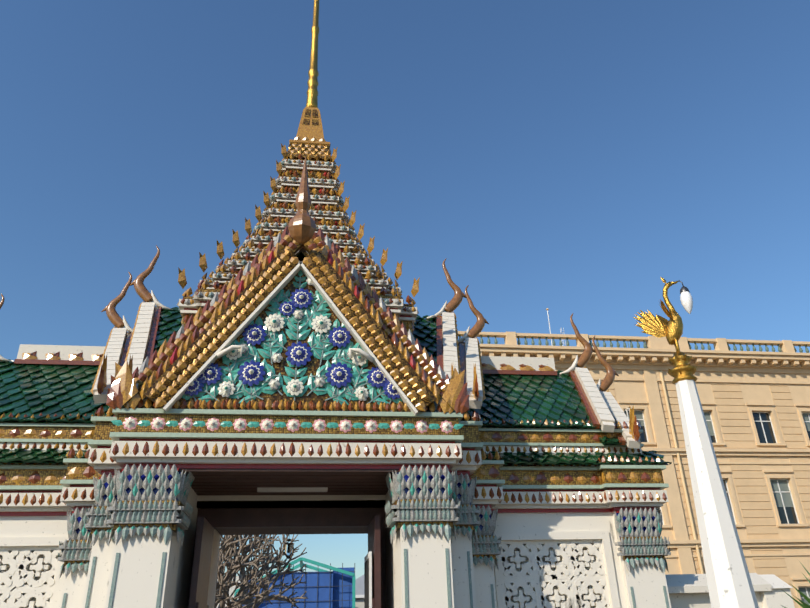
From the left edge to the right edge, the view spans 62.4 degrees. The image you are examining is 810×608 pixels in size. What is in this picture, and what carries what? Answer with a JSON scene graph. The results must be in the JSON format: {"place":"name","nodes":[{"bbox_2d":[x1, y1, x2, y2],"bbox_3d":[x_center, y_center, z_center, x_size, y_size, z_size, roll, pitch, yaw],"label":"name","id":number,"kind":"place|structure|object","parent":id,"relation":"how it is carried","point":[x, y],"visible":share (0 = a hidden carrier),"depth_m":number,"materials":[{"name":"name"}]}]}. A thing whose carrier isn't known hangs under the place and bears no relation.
{"place":"outdoors","nodes":[
{"label":"outdoors","id":0,"kind":"place"},
{"bbox_2d":[214,534,307,607],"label":"frangipani","id":1,"kind":"object","parent":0,"point":[229,545],"visible":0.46,"depth_m":14.92,"materials":[{"name":"grey plant"}]},
{"bbox_2d":[216,557,354,607],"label":"scaffold","id":2,"kind":"object","parent":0,"point":[334,588],"visible":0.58,"depth_m":70.42,"materials":[{"name":"teal"}]},
{"bbox_2d":[285,528,292,558],"bbox_3d":[-1.674,3.332,9.675,0.124,0.673,0.124,2,-26,-8],"label":"lantern","id":3,"kind":"object","parent":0,"point":[288,550],"depth_m":9.55,"materials":[{"name":"black metal"}]},
{"bbox_2d":[0,469,670,607],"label":"gate walls","id":4,"kind":"structure","parent":0,"point":[426,569],"depth_m":8.23,"materials":[{"name":"white paint"}]},
{"bbox_2d":[0,539,610,607],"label":"lattice","id":5,"kind":"object","parent":4,"relation":"attached to","point":[16,577],"visible":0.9,"depth_m":8.66,"materials":[{"name":"white stone"}]},
{"bbox_2d":[0,396,668,515],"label":"entablature","id":6,"kind":"structure","parent":4,"relation":"on","point":[218,438],"depth_m":7.99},
{"bbox_2d":[106,157,468,414],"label":"pediment","id":7,"kind":"structure","parent":6,"relation":"on","point":[276,320],"depth_m":8.30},
{"bbox_2d":[0,246,671,466],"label":"gate roofs","id":8,"kind":"structure","parent":6,"relation":"on","point":[539,411],"depth_m":9.64,"materials":[{"name":"green tile"}]},
{"bbox_2d":[177,0,419,334],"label":"spire","id":9,"kind":"structure","parent":8,"relation":"on","point":[328,213],"depth_m":11.07,"materials":[{"name":"gold metal"}]},
{"bbox_2d":[57,464,670,578],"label":"column capitals","id":10,"kind":"object","parent":4,"relation":"attached to","point":[140,499],"visible":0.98,"depth_m":7.74,"materials":[{"name":"grey stone"}]},
{"bbox_2d":[355,575,363,607],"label":"building","id":11,"kind":"structure","parent":0,"point":[359,592],"depth_m":80.61,"materials":[{"name":"white"}]},
{"bbox_2d":[0,0,809,579],"label":"sky","id":12,"kind":"structure","parent":0,"point":[566,158],"materials":[{"name":"blue"}]},
{"bbox_2d":[457,308,809,607],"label":"beige building","id":13,"kind":"structure","parent":0,"point":[755,404],"depth_m":36.27,"materials":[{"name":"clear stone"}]},
{"bbox_2d":[634,277,758,607],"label":"lamp post","id":14,"kind":"object","parent":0,"point":[729,583],"visible":1,"depth_m":4.15,"materials":[{"name":"white"}]},
{"bbox_2d":[665,573,794,607],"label":"side wall","id":15,"kind":"structure","parent":0,"point":[688,590],"depth_m":9.15,"materials":[{"name":"white paint"}]},
{"bbox_2d":[781,562,809,607],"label":"palm plant","id":16,"kind":"object","parent":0,"point":[803,604],"visible":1,"depth_m":6.04,"materials":[{"name":"green plant"}]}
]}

